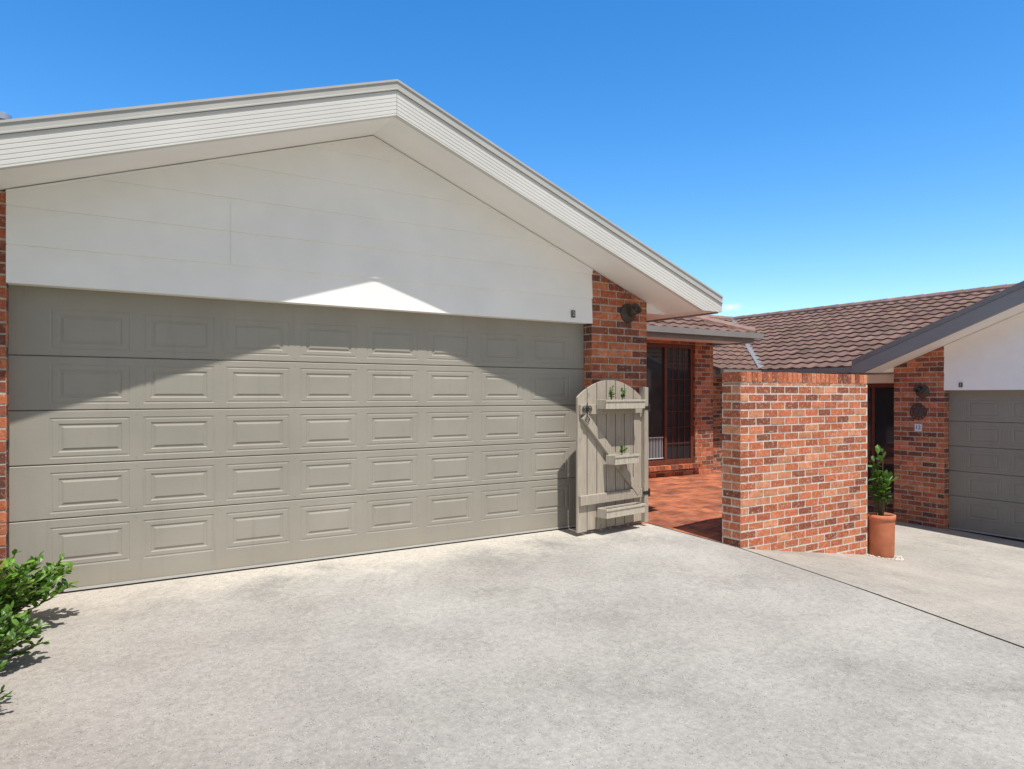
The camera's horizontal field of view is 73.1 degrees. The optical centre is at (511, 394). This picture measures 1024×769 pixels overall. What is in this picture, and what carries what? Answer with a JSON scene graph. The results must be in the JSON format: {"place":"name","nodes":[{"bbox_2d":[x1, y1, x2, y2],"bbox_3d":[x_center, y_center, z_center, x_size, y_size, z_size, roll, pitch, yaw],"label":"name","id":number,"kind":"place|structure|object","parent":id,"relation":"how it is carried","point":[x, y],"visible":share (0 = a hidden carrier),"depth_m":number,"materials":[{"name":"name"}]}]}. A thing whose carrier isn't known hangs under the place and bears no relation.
{"place":"outdoors","nodes":[
{"label":"outdoors","id":0,"kind":"place"},
{"bbox_2d":[0,523,1023,768],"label":"driveway","id":1,"kind":"structure","parent":0,"point":[636,647],"depth_m":3.77,"materials":[{"name":"concrete"}]},
{"bbox_2d":[743,549,1023,647],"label":"driveway joint","id":2,"kind":"object","parent":1,"relation":"on","point":[920,610],"visible":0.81,"depth_m":4.84,"materials":[{"name":"grey concrete"}]},
{"bbox_2d":[0,0,1023,316],"label":"sky","id":3,"kind":"structure","parent":0,"point":[784,155],"materials":[{"name":"blue"}]},
{"bbox_2d":[647,470,721,541],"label":"courtyard paving","id":4,"kind":"structure","parent":0,"point":[691,504],"depth_m":9.00,"materials":[{"name":"ceramic"}]},
{"bbox_2d":[648,523,878,594],"bbox_3d":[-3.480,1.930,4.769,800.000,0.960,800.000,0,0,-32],"label":"ground","id":5,"kind":"structure","parent":0,"point":[756,553],"depth_m":6.80,"materials":[{"name":"concrete"}]},
{"bbox_2d":[0,660,11,700],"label":"garden shrub","id":6,"kind":"object","parent":5,"relation":"on","point":[4,662],"visible":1,"depth_m":3.25,"materials":[{"name":"green plant"}]},
{"bbox_2d":[0,597,49,663],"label":"garden shrub","id":7,"kind":"object","parent":5,"relation":"on","point":[7,643],"visible":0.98,"depth_m":3.72,"materials":[{"name":"green plant"}]},
{"bbox_2d":[0,549,78,636],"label":"garden shrub","id":8,"kind":"object","parent":5,"relation":"on","point":[19,588],"visible":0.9,"depth_m":4.23,"materials":[{"name":"green plant"}]},
{"bbox_2d":[0,79,763,594],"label":"brick house","id":9,"kind":"structure","parent":5,"relation":"on","point":[286,327],"depth_m":5.73,"materials":[{"name":"white paint"}]},
{"bbox_2d":[8,285,583,594],"bbox_3d":[-1.373,0.300,6.143,5.030,2.280,0.102,0,0,-32],"label":"garage door","id":10,"kind":"structure","parent":9,"relation":"in","point":[152,438],"depth_m":5.69,"materials":[{"name":"beige metal"}]},
{"bbox_2d":[576,380,649,532],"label":"timber gate","id":11,"kind":"structure","parent":9,"relation":"attached to","point":[601,434],"depth_m":7.24,"materials":[{"name":"beige wood"}]},
{"bbox_2d":[582,403,591,422],"bbox_3d":[0.760,0.180,6.980,0.140,0.201,0.029,0,0,-40],"label":"scroll ornament","id":12,"kind":"object","parent":11,"relation":"attached to","point":[587,408],"visible":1,"depth_m":6.97,"materials":[{"name":"black metal"}]},
{"bbox_2d":[597,502,645,518],"bbox_3d":[1.149,1.208,7.224,0.626,0.095,0.138,0,0,-40],"label":"planter box","id":13,"kind":"object","parent":11,"relation":"attached to","point":[614,511],"visible":1,"depth_m":7.16,"materials":[{"name":"wood"}]},
{"bbox_2d":[597,399,645,408],"bbox_3d":[1.145,0.098,7.221,0.636,0.095,0.138,0,0,-40],"label":"planter box","id":14,"kind":"object","parent":11,"relation":"attached to","point":[622,404],"visible":1,"depth_m":7.13,"materials":[{"name":"wood"}]},
{"bbox_2d":[609,385,614,399],"bbox_3d":[1.022,-0.017,7.121,0.080,0.171,0.086,0,0,-40],"label":"seedling","id":15,"kind":"object","parent":14,"relation":"on","point":[610,393],"visible":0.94,"depth_m":7.11,"materials":[{"name":"green plant"}]},
{"bbox_2d":[620,388,625,399],"bbox_3d":[1.163,-0.004,7.239,0.070,0.146,0.086,0,0,3],"label":"seedling","id":16,"kind":"object","parent":14,"relation":"on","point":[623,395],"visible":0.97,"depth_m":7.23,"materials":[{"name":"green plant"}]},
{"bbox_2d":[606,453,639,464],"bbox_3d":[1.161,0.672,7.234,0.396,0.095,0.138,0,0,-40],"label":"planter box","id":17,"kind":"object","parent":11,"relation":"attached to","point":[621,459],"visible":1,"depth_m":7.16,"materials":[{"name":"wood"}]},
{"bbox_2d":[620,445,627,453],"bbox_3d":[1.157,0.583,7.218,0.101,0.123,0.070,0,0,-32],"label":"seedling","id":18,"kind":"object","parent":17,"relation":"on","point":[622,449],"visible":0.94,"depth_m":7.22,"materials":[{"name":"green plant"}]},
{"bbox_2d":[647,342,702,471],"bbox_3d":[2.759,0.202,12.015,1.362,2.185,0.210,0,0,-32],"label":"window","id":19,"kind":"structure","parent":9,"relation":"in","point":[670,367],"depth_m":12.10,"materials":[{"name":"black glass"}]},
{"bbox_2d":[722,372,867,554],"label":"brick screen wall","id":20,"kind":"structure","parent":5,"relation":"on","point":[794,463],"depth_m":7.20,"materials":[{"name":"red brick"}]},
{"bbox_2d":[703,281,1023,541],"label":"brick house","id":21,"kind":"structure","parent":5,"relation":"on","point":[952,362],"depth_m":10.95,"materials":[{"name":"white paint"}]},
{"bbox_2d":[866,383,893,498],"bbox_3d":[6.487,0.810,12.390,0.070,2.020,1.230,0,0,-32],"label":"window","id":22,"kind":"structure","parent":21,"relation":"in","point":[880,396],"depth_m":12.27,"materials":[{"name":"black glass"}]},
{"bbox_2d":[910,404,926,419],"bbox_3d":[6.511,0.275,11.081,0.020,0.260,0.260,0,0,-32],"label":"wall ornament","id":23,"kind":"object","parent":21,"relation":"attached to","point":[918,411],"depth_m":11.07,"materials":[{"name":"brown metal"}]},
{"bbox_2d":[948,390,1023,541],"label":"garage door","id":24,"kind":"structure","parent":21,"relation":"in","point":[986,427],"depth_m":10.37,"materials":[{"name":"grey metal"}]},
{"bbox_2d":[649,521,1023,646],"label":"shared driveway","id":25,"kind":"structure","parent":0,"point":[972,580],"depth_m":6.68,"materials":[{"name":"concrete"}]},
{"bbox_2d":[867,512,895,557],"bbox_3d":[4.233,1.608,7.938,0.312,0.480,0.312,0,0,-32],"label":"terracotta pot","id":26,"kind":"object","parent":25,"relation":"on","point":[880,536],"visible":0.91,"depth_m":7.82,"materials":[{"name":"ceramic"}]},
{"bbox_2d":[867,445,898,515],"bbox_3d":[4.212,0.998,7.907,0.299,0.844,0.317,0,0,8],"label":"potted shrub","id":27,"kind":"object","parent":26,"relation":"in","point":[881,484],"visible":0.96,"depth_m":7.92,"materials":[{"name":"green plant"}]},
{"bbox_2d":[867,553,906,560],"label":"pebbles","id":28,"kind":"object","parent":25,"relation":"on","point":[900,558],"visible":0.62,"depth_m":7.79,"materials":[{"name":"white stone"}]}
]}

